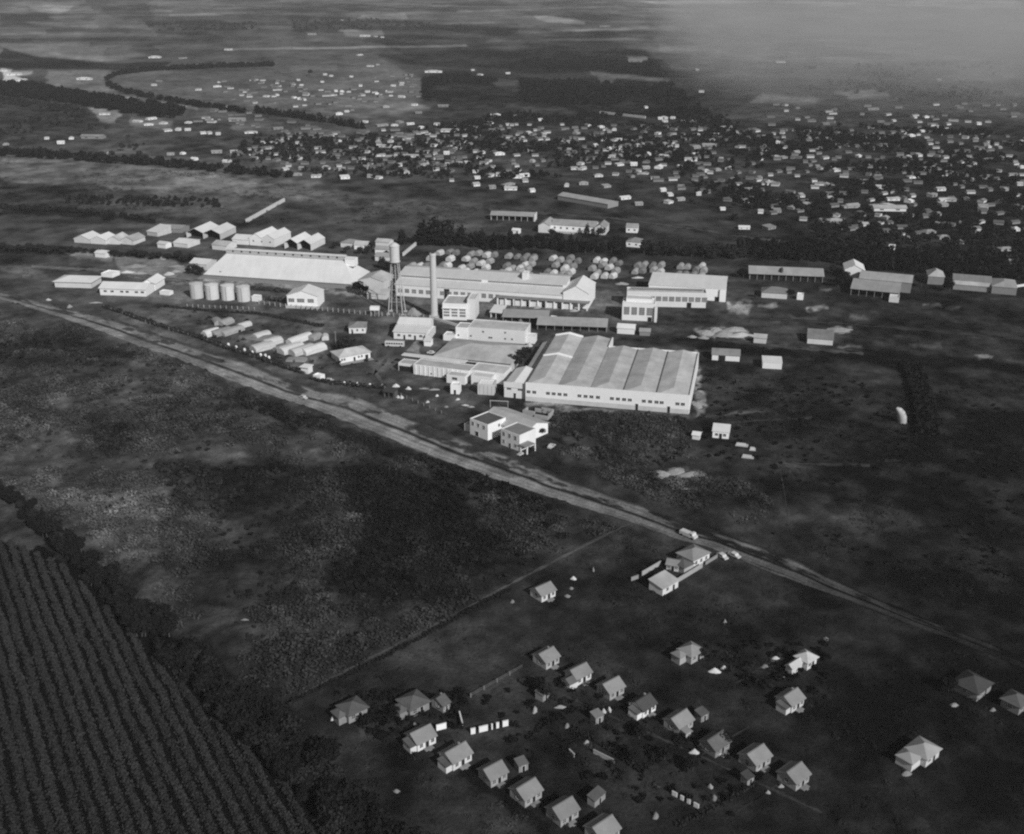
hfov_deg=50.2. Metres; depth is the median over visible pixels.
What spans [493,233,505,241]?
tree
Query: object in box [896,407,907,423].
leaning silo
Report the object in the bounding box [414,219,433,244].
pointed tree
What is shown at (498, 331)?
office block
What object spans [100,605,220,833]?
crop row
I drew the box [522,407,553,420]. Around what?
roofless ruin
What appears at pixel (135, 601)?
belt tree
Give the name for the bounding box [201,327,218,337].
covered stack
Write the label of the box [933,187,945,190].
town house
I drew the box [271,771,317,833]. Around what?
crop row
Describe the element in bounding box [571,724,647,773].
hedge
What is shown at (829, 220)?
town house
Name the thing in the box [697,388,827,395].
cart track
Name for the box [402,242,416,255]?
boundary wall
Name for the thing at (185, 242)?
pale shed
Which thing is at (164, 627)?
belt tree
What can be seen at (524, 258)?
covered stack
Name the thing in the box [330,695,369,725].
hip house
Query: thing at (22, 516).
belt tree
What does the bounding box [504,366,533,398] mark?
entrance block
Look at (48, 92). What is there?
woodland
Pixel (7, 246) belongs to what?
tree
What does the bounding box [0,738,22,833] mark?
crop row
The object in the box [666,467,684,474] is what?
rubble heap
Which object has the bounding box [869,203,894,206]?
town house
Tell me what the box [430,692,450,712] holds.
outbuilding
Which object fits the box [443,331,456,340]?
pump hut
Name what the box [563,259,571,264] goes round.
covered stack
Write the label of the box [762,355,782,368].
white box store
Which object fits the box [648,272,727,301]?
block
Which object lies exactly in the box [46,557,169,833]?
crop row
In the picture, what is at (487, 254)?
covered stack
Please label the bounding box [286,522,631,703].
cart track
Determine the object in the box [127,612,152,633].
belt tree
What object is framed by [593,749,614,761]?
garden wall
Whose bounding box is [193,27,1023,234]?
distant houses
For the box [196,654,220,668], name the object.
belt tree
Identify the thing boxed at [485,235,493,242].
tree
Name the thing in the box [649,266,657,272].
covered stack
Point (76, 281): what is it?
long white shed
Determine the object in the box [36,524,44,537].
belt tree
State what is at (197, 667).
belt tree
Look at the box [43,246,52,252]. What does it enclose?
tree
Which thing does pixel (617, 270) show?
covered stack
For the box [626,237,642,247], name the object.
house
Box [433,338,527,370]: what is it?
hipped hall
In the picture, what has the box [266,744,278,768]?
belt tree
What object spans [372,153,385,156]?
town house
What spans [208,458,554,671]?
bushes
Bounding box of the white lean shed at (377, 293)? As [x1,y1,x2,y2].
[366,287,388,299]
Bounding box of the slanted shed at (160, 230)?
[147,224,171,236]
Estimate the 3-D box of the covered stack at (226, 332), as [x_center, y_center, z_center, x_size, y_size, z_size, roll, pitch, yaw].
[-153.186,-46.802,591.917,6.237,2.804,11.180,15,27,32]
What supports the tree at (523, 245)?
on the ground
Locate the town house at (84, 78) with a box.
[76,77,92,79]
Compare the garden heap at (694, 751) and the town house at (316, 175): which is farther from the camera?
the town house at (316, 175)
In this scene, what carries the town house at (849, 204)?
on the ground
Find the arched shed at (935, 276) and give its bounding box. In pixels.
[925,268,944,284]
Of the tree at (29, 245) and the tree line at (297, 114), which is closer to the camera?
the tree at (29, 245)
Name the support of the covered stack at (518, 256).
on the ground
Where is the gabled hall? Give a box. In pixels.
[286,284,324,308]
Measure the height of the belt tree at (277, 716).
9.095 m
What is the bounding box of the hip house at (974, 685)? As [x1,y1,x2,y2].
[952,669,993,701]
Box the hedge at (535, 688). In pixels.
[520,678,564,702]
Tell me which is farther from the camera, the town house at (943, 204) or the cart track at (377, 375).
the town house at (943, 204)
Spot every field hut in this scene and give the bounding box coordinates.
[74,231,100,242]
[90,232,114,243]
[107,232,128,244]
[121,232,145,244]
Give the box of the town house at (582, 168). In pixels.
[577,166,586,169]
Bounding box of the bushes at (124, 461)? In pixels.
[0,333,288,510]
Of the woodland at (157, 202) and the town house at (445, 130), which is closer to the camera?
the woodland at (157, 202)
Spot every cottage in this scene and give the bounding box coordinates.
[402,723,437,753]
[437,740,473,773]
[476,759,508,787]
[508,776,543,807]
[529,581,556,601]
[531,646,560,669]
[544,795,580,827]
[561,662,592,689]
[582,813,621,833]
[595,675,625,700]
[627,692,657,719]
[648,570,679,595]
[662,708,694,737]
[698,729,731,757]
[737,743,772,772]
[761,286,787,298]
[774,687,805,714]
[775,761,811,790]
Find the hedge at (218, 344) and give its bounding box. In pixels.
[102,304,304,373]
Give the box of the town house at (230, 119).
[228,117,246,121]
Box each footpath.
[553,690,821,813]
[657,725,749,781]
[723,782,780,821]
[729,661,768,687]
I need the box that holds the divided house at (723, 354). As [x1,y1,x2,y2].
[712,348,740,361]
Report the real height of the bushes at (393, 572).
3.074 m
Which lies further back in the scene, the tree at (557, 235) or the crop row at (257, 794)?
the tree at (557, 235)
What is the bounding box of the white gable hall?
[842,259,864,278]
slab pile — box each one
[735,442,747,446]
[741,454,753,458]
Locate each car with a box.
[547,443,555,448]
[716,552,728,559]
[728,551,740,558]
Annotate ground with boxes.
[0,0,1023,833]
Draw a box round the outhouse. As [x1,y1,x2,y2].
[665,557,680,571]
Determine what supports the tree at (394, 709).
on the ground
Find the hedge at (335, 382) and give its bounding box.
[310,375,386,388]
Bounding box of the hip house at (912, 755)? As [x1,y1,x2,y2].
[895,736,942,771]
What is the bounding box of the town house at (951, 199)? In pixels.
[938,197,956,201]
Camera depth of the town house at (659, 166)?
1065.62 m
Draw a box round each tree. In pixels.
[1,489,14,502]
[3,244,11,251]
[8,496,19,506]
[16,500,24,507]
[17,507,26,519]
[24,515,33,521]
[25,243,34,247]
[25,499,35,507]
[26,508,39,515]
[27,519,36,528]
[33,244,43,249]
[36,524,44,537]
[39,522,55,536]
[40,507,45,515]
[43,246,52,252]
[64,538,78,554]
[66,532,75,539]
[68,247,76,253]
[74,537,85,551]
[88,550,100,561]
[93,151,103,158]
[106,561,120,574]
[110,249,118,256]
[126,617,149,636]
[126,619,137,636]
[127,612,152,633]
[128,618,145,636]
[129,597,149,612]
[129,614,154,636]
[131,599,154,614]
[135,150,143,157]
[136,599,156,613]
[140,250,148,256]
[150,637,163,655]
[152,605,170,620]
[156,602,170,611]
[157,616,176,636]
[173,250,182,258]
[188,263,197,274]
[190,647,201,665]
[194,656,210,671]
[195,266,203,274]
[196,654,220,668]
[251,731,268,751]
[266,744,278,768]
[269,709,286,733]
[276,766,296,787]
[281,714,305,734]
[281,740,289,749]
[286,763,308,789]
[301,764,328,785]
[302,762,324,779]
[304,772,318,794]
[310,736,341,760]
[320,761,345,786]
[322,799,349,831]
[325,806,345,833]
[336,337,349,347]
[343,245,350,250]
[345,338,356,347]
[352,281,363,294]
[356,821,366,833]
[359,284,368,292]
[359,713,372,725]
[363,245,372,251]
[377,257,385,267]
[384,261,393,267]
[388,704,400,715]
[393,824,407,831]
[397,227,409,244]
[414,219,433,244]
[423,213,442,243]
[433,225,450,245]
[437,219,456,245]
[452,224,468,245]
[466,232,473,246]
[469,231,480,246]
[476,229,485,245]
[477,236,487,247]
[484,240,489,250]
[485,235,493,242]
[493,233,501,249]
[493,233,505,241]
[500,236,508,248]
[508,233,520,249]
[508,354,522,367]
[516,347,532,363]
[520,238,525,248]
[522,234,530,241]
[531,676,545,686]
[535,233,543,247]
[537,681,552,695]
[541,234,548,247]
[547,234,552,246]
[550,237,556,248]
[551,231,564,242]
[561,240,567,250]
[567,233,573,245]
[572,238,579,252]
[583,222,589,234]
[596,227,606,236]
[607,241,614,251]
[619,241,625,254]
[634,724,646,738]
[639,240,651,253]
[648,241,657,254]
[684,754,699,770]
[698,243,711,257]
[699,648,709,659]
[704,243,711,257]
[717,728,732,741]
[724,243,735,257]
[738,268,747,276]
[786,289,794,296]
[838,270,850,283]
[845,277,853,285]
[916,276,927,283]
[942,279,954,290]
[942,675,958,691]
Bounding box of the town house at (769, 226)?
[762,223,775,229]
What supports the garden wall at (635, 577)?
on the ground
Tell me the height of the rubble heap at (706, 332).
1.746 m
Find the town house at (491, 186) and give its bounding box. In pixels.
[487,185,495,188]
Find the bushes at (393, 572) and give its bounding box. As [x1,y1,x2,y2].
[235,462,569,604]
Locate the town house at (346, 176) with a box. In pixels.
[339,174,349,178]
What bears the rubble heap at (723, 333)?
on the ground
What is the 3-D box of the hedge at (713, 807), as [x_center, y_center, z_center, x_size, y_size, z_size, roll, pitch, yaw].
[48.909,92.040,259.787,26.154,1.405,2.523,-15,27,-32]
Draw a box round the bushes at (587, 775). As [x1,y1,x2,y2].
[333,637,831,816]
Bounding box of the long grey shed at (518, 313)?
[502,309,549,322]
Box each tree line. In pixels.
[103,61,274,112]
[254,104,365,128]
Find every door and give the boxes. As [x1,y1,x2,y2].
[444,289,449,298]
[718,355,725,360]
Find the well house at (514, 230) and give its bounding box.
[512,228,520,233]
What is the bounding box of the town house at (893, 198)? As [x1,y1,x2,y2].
[885,197,899,200]
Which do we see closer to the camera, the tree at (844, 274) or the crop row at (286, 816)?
the crop row at (286, 816)
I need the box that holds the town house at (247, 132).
[244,131,257,133]
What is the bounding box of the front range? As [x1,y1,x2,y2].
[398,353,511,385]
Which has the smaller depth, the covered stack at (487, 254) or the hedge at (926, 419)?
the hedge at (926, 419)
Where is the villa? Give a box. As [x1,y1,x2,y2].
[464,407,549,455]
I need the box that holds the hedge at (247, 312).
[154,304,324,326]
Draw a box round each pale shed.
[173,238,199,247]
[189,257,216,269]
[211,240,236,250]
[753,333,767,343]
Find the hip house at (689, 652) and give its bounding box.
[670,641,703,664]
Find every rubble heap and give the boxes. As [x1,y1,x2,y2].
[117,268,132,271]
[125,264,147,267]
[146,259,164,262]
[406,308,421,315]
[615,282,628,284]
[656,470,670,478]
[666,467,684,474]
[678,471,704,476]
[692,401,702,408]
[696,330,713,335]
[707,327,721,333]
[713,330,732,336]
[724,327,745,331]
[728,332,752,337]
[827,327,851,331]
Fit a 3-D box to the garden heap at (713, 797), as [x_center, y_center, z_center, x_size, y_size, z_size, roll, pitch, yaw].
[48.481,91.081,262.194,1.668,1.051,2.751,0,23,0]
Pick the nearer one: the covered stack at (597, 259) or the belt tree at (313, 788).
the belt tree at (313, 788)
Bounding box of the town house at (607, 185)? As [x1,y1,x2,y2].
[601,183,610,187]
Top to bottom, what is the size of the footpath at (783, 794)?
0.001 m
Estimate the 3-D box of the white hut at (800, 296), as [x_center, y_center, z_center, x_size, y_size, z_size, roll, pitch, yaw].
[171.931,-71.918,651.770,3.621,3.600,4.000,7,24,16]
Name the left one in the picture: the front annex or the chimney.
the chimney
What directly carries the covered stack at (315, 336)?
on the ground
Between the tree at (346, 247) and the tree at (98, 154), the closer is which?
the tree at (346, 247)
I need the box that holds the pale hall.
[358,270,393,289]
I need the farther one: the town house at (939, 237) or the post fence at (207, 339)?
the town house at (939, 237)
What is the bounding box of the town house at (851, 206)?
[841,204,857,207]
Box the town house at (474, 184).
[471,182,479,186]
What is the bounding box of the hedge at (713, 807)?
[674,781,756,827]
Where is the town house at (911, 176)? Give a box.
[906,175,919,178]
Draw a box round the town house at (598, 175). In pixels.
[593,173,602,176]
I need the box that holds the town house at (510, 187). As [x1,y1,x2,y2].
[504,186,516,189]
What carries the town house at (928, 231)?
on the ground
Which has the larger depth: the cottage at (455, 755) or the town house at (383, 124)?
the town house at (383, 124)
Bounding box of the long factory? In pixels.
[394,265,595,310]
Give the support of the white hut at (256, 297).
on the ground
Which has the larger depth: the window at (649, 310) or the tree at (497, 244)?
the tree at (497, 244)
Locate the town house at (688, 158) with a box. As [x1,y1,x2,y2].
[684,157,697,160]
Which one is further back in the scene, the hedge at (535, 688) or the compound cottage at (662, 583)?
the compound cottage at (662, 583)
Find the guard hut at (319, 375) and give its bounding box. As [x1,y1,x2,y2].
[313,372,324,379]
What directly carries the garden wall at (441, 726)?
on the ground
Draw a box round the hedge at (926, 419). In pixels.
[898,359,939,435]
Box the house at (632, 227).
[626,223,638,232]
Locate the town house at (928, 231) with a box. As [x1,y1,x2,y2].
[923,229,936,233]
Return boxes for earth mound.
[238,333,277,340]
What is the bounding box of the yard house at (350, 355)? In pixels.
[330,345,373,365]
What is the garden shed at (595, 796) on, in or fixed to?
on the ground
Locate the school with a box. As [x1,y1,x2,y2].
[538,217,609,234]
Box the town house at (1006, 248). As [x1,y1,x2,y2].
[996,246,1010,250]
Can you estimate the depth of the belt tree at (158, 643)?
313.88 m
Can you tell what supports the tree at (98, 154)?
on the ground
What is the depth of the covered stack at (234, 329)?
593.01 m
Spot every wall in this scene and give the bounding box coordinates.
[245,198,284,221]
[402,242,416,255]
[430,315,457,325]
[436,722,445,730]
[470,720,508,734]
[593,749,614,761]
[599,111,645,118]
[631,575,638,580]
[641,560,660,575]
[672,790,699,808]
[678,563,702,581]
[705,554,717,564]
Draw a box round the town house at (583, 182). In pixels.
[579,181,588,184]
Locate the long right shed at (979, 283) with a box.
[952,273,1017,294]
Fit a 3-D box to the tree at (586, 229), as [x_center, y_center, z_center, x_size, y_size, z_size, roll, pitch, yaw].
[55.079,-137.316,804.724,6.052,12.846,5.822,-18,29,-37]
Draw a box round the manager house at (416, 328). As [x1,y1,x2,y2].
[392,316,435,339]
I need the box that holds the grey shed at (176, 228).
[167,224,189,232]
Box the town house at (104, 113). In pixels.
[99,112,110,114]
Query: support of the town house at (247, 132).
on the ground
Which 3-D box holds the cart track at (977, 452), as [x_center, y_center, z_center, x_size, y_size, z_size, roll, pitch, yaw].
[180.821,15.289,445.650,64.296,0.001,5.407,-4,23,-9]
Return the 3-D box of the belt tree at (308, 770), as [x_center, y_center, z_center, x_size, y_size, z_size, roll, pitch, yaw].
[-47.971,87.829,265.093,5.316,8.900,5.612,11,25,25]
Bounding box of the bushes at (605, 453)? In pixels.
[554,413,685,475]
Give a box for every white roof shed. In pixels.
[490,304,506,318]
[617,323,635,333]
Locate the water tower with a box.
[388,242,406,315]
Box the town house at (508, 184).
[501,182,514,185]
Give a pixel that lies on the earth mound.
(251, 337)
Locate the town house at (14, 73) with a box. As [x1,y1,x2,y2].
[6,72,21,74]
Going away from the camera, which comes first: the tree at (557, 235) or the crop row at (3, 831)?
the crop row at (3, 831)
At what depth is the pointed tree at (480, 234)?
768.53 m
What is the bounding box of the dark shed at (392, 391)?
[382,386,398,398]
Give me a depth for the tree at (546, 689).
296.02 m
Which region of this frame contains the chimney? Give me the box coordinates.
[429,252,439,317]
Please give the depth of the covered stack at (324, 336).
580.63 m
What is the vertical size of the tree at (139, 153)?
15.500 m
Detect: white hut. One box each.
[94,250,112,257]
[101,270,119,277]
[156,240,171,248]
[159,289,173,294]
[251,294,261,301]
[423,338,432,345]
[691,431,701,439]
[797,292,803,299]
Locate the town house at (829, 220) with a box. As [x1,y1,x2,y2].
[827,218,841,223]
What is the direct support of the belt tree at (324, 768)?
on the ground
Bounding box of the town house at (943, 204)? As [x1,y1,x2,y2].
[938,203,947,206]
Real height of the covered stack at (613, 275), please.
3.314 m
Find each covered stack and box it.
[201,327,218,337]
[211,317,220,325]
[211,326,229,336]
[218,317,234,325]
[220,326,233,335]
[230,325,244,333]
[236,321,251,326]
[249,340,275,352]
[252,330,270,337]
[261,336,283,344]
[272,343,287,351]
[277,341,303,354]
[285,356,307,361]
[286,332,311,343]
[288,343,312,355]
[301,342,326,355]
[308,332,321,340]
[321,333,328,340]
[435,249,444,255]
[444,262,451,266]
[445,248,453,254]
[445,255,454,261]
[452,249,459,254]
[457,264,465,268]
[461,255,470,261]
[466,263,474,268]
[467,250,474,256]
[469,257,477,263]
[474,250,482,255]
[476,260,485,265]
[481,264,490,269]
[482,251,490,257]
[485,257,494,263]
[491,251,497,256]
[502,262,510,268]
[504,252,512,258]
[514,253,521,258]
[520,255,527,260]
[524,265,531,270]
[529,255,537,260]
[529,260,535,266]
[549,255,557,260]
[550,269,557,273]
[551,261,559,267]
[556,256,564,262]
[560,264,569,270]
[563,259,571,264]
[566,254,574,260]
[566,268,575,274]
[569,262,577,268]
[574,257,581,263]
[588,264,596,270]
[590,272,598,278]
[593,256,600,262]
[598,261,607,267]
[601,272,608,278]
[604,263,613,270]
[609,257,616,263]
[609,272,617,278]
[611,267,620,273]
[615,260,622,265]
[631,267,638,273]
[634,262,640,267]
[638,267,646,273]
[641,261,648,267]
[649,261,656,267]
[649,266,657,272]
[657,261,664,267]
[676,262,684,269]
[683,263,690,269]
[692,266,700,272]
[698,262,705,267]
[700,266,707,272]
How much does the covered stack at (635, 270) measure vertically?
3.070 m
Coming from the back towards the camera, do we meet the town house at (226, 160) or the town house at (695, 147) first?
the town house at (695, 147)
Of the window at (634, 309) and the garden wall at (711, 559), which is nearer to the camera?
the garden wall at (711, 559)
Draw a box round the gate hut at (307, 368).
[299,363,312,373]
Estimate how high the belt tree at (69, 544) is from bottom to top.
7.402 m
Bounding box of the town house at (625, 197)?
[617,195,630,199]
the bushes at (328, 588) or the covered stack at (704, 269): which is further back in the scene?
the covered stack at (704, 269)
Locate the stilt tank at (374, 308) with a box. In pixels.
[370,306,379,316]
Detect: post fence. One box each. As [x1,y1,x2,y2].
[103,305,305,372]
[187,304,259,309]
[258,300,426,316]
[312,378,445,413]
[470,665,521,697]
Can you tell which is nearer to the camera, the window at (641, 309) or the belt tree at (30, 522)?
the belt tree at (30, 522)
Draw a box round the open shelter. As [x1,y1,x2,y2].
[490,211,536,221]
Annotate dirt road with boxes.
[0,292,1023,667]
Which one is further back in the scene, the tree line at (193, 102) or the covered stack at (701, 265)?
the tree line at (193, 102)
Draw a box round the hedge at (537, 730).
[525,705,579,738]
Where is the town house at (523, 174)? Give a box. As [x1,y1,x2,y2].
[518,173,529,176]
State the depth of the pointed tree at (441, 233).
770.93 m
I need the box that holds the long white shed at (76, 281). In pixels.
[52,275,101,287]
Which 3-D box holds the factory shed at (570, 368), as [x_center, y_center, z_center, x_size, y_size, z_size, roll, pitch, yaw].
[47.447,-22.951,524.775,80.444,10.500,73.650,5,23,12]
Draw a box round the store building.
[98,273,164,296]
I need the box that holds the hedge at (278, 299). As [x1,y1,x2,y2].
[264,295,284,302]
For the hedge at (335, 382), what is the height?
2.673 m
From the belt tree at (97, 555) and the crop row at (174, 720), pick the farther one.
the belt tree at (97, 555)
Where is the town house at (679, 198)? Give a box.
[674,197,685,200]
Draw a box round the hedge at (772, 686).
[748,673,812,708]
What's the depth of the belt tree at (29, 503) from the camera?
398.10 m
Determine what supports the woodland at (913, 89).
on the ground
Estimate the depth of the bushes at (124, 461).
471.45 m
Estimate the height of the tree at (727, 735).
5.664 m
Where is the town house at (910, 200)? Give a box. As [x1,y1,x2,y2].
[904,198,913,202]
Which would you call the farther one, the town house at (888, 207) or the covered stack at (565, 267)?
the town house at (888, 207)
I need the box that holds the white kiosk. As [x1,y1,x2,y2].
[450,381,460,393]
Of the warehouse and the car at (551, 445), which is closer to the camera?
the car at (551, 445)
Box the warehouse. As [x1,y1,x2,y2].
[198,248,369,288]
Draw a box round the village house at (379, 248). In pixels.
[375,245,388,252]
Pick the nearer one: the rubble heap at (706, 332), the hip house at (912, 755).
the hip house at (912, 755)
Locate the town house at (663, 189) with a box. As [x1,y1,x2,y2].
[658,187,666,191]
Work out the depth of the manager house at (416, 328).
584.81 m
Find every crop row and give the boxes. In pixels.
[0,540,104,833]
[0,564,87,833]
[0,608,72,833]
[0,642,57,833]
[0,688,38,833]
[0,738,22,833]
[0,795,6,833]
[6,539,121,833]
[20,545,137,833]
[33,551,151,833]
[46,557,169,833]
[59,562,187,833]
[77,575,203,833]
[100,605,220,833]
[126,629,234,833]
[151,655,250,833]
[172,666,266,833]
[203,700,284,833]
[233,732,301,833]
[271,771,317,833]
[312,814,330,833]
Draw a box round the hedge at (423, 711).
[384,710,436,723]
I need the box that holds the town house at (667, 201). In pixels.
[663,199,672,203]
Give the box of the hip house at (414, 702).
[391,689,431,718]
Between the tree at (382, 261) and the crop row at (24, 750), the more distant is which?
the tree at (382, 261)
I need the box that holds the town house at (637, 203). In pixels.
[634,201,643,205]
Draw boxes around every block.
[442,292,478,319]
[456,319,536,343]
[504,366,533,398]
[627,287,706,307]
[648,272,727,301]
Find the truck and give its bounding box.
[679,528,697,539]
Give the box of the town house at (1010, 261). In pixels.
[1006,259,1015,263]
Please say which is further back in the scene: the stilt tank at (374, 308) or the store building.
the store building
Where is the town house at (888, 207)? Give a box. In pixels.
[870,205,907,211]
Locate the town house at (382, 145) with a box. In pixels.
[378,144,391,147]
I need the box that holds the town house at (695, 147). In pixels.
[690,145,700,148]
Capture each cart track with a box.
[31,265,208,284]
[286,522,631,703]
[374,357,387,383]
[489,207,785,242]
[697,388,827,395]
[705,407,776,417]
[715,337,863,355]
[728,416,811,423]
[754,456,869,466]
[770,317,1023,341]
[777,453,787,515]
[884,447,1023,462]
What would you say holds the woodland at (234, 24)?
on the ground
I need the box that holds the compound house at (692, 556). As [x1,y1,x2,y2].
[675,544,710,573]
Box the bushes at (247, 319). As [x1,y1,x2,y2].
[158,306,393,373]
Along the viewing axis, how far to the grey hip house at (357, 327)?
591.35 m
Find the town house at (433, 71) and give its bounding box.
[425,70,441,72]
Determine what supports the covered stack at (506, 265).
on the ground
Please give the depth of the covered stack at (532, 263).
722.04 m
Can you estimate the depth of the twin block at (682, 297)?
635.53 m
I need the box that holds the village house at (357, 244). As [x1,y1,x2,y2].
[354,241,369,248]
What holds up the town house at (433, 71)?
on the ground
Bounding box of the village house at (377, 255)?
[374,252,389,260]
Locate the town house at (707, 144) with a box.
[702,143,716,146]
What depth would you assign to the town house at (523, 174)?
1025.15 m
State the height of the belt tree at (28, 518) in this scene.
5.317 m
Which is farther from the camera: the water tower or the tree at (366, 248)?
the tree at (366, 248)
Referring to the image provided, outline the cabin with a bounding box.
[478,379,496,394]
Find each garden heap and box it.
[554,705,565,708]
[652,812,658,819]
[689,749,698,754]
[708,668,720,673]
[711,794,716,800]
[901,770,911,775]
[949,703,958,706]
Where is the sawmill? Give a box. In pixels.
[850,270,913,302]
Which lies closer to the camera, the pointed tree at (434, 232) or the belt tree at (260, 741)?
the belt tree at (260, 741)
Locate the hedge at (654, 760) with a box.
[636,732,697,770]
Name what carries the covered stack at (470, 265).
on the ground
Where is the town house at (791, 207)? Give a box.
[787,205,795,209]
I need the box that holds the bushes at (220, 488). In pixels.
[0,335,245,517]
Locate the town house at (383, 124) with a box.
[375,123,388,126]
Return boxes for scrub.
[0,156,479,223]
[0,311,618,699]
[298,531,1023,833]
[547,410,773,523]
[706,365,1023,611]
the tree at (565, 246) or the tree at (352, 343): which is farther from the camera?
the tree at (565, 246)
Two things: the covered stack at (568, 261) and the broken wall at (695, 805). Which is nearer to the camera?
the broken wall at (695, 805)
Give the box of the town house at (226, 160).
[222,159,231,162]
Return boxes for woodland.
[0,79,185,117]
[0,95,90,116]
[0,115,144,154]
[0,145,293,176]
[0,193,220,219]
[146,17,517,33]
[224,119,475,178]
[421,73,497,99]
[465,109,737,202]
[518,57,710,115]
[726,120,1023,263]
[736,237,1023,280]
[803,61,1021,101]
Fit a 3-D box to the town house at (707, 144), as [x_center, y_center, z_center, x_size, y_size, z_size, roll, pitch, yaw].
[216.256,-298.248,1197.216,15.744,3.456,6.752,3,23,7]
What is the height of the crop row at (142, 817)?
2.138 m
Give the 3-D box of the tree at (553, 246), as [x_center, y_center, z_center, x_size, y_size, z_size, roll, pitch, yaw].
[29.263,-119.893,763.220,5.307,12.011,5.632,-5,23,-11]
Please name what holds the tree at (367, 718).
on the ground
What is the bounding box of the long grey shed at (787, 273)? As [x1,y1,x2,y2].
[748,265,824,281]
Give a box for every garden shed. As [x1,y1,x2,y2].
[514,755,528,772]
[534,687,548,701]
[587,785,605,807]
[590,708,603,724]
[694,706,709,722]
[740,769,754,785]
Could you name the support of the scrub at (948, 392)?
on the ground
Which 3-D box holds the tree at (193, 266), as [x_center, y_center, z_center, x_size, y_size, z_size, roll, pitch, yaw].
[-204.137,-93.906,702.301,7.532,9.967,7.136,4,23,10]
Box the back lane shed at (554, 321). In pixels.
[536,316,607,331]
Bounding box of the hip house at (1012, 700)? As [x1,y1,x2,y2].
[999,689,1023,714]
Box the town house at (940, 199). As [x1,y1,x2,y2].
[937,198,947,201]
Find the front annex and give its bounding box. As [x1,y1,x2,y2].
[622,295,657,321]
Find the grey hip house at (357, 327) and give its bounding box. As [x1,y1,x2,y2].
[348,321,367,333]
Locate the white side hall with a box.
[232,234,250,244]
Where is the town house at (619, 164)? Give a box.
[615,162,623,165]
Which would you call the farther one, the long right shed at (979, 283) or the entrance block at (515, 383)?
the long right shed at (979, 283)
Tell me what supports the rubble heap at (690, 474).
on the ground
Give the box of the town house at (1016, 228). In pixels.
[1011,226,1019,230]
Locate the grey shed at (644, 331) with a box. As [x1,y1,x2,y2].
[639,328,650,335]
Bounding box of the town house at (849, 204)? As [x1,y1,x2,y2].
[844,203,859,206]
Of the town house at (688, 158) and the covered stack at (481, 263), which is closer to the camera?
the covered stack at (481, 263)
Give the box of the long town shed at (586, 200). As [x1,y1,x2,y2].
[557,192,618,208]
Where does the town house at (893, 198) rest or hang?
on the ground
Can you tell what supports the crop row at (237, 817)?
on the ground
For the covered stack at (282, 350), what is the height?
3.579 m
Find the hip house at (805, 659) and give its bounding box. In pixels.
[784,649,818,673]
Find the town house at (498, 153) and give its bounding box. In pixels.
[493,152,504,155]
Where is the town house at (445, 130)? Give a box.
[441,128,450,131]
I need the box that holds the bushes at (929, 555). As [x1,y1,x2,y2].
[700,373,1021,577]
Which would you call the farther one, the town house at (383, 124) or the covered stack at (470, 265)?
the town house at (383, 124)
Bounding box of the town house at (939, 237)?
[937,235,950,239]
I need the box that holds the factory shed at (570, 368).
[525,332,698,413]
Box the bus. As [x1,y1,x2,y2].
[385,340,404,346]
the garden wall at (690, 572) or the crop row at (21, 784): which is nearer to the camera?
the crop row at (21, 784)
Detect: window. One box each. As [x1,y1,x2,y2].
[624,307,629,314]
[631,307,636,314]
[639,307,644,314]
[646,308,652,315]
[695,297,700,301]
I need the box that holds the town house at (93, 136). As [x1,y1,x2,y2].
[80,134,105,138]
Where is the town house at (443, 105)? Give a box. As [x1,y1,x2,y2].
[438,104,448,106]
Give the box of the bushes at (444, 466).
[241,397,522,495]
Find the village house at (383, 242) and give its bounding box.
[375,238,393,245]
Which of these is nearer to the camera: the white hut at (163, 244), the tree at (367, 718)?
the tree at (367, 718)
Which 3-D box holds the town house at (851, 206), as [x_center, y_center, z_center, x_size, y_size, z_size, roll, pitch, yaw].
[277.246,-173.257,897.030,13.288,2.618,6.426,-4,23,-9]
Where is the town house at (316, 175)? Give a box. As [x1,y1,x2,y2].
[311,174,321,177]
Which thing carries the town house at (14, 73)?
on the ground
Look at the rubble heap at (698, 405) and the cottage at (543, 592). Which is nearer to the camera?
the cottage at (543, 592)
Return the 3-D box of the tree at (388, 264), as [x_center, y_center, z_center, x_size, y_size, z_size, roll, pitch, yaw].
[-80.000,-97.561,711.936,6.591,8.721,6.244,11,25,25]
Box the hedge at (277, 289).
[250,285,288,292]
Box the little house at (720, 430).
[712,423,730,438]
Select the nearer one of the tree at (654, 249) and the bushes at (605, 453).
the bushes at (605, 453)
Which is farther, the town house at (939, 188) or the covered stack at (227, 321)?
the town house at (939, 188)
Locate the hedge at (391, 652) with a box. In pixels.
[290,587,510,702]
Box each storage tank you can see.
[189,281,203,298]
[204,282,219,299]
[220,283,234,300]
[236,284,250,301]
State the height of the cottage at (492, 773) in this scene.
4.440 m
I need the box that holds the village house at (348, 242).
[340,239,361,247]
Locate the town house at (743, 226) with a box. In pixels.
[738,225,749,229]
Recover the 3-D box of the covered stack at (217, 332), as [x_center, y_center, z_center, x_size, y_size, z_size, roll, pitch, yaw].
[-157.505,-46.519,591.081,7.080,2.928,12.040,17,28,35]
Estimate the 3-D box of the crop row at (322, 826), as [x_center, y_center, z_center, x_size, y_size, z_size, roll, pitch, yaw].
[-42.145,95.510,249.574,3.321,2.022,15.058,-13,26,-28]
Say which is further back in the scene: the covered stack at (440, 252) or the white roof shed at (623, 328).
the covered stack at (440, 252)
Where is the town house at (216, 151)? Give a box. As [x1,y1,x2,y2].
[211,150,221,152]
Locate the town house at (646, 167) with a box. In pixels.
[641,165,649,168]
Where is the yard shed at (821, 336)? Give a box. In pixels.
[807,328,833,344]
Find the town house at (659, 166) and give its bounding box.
[654,164,663,168]

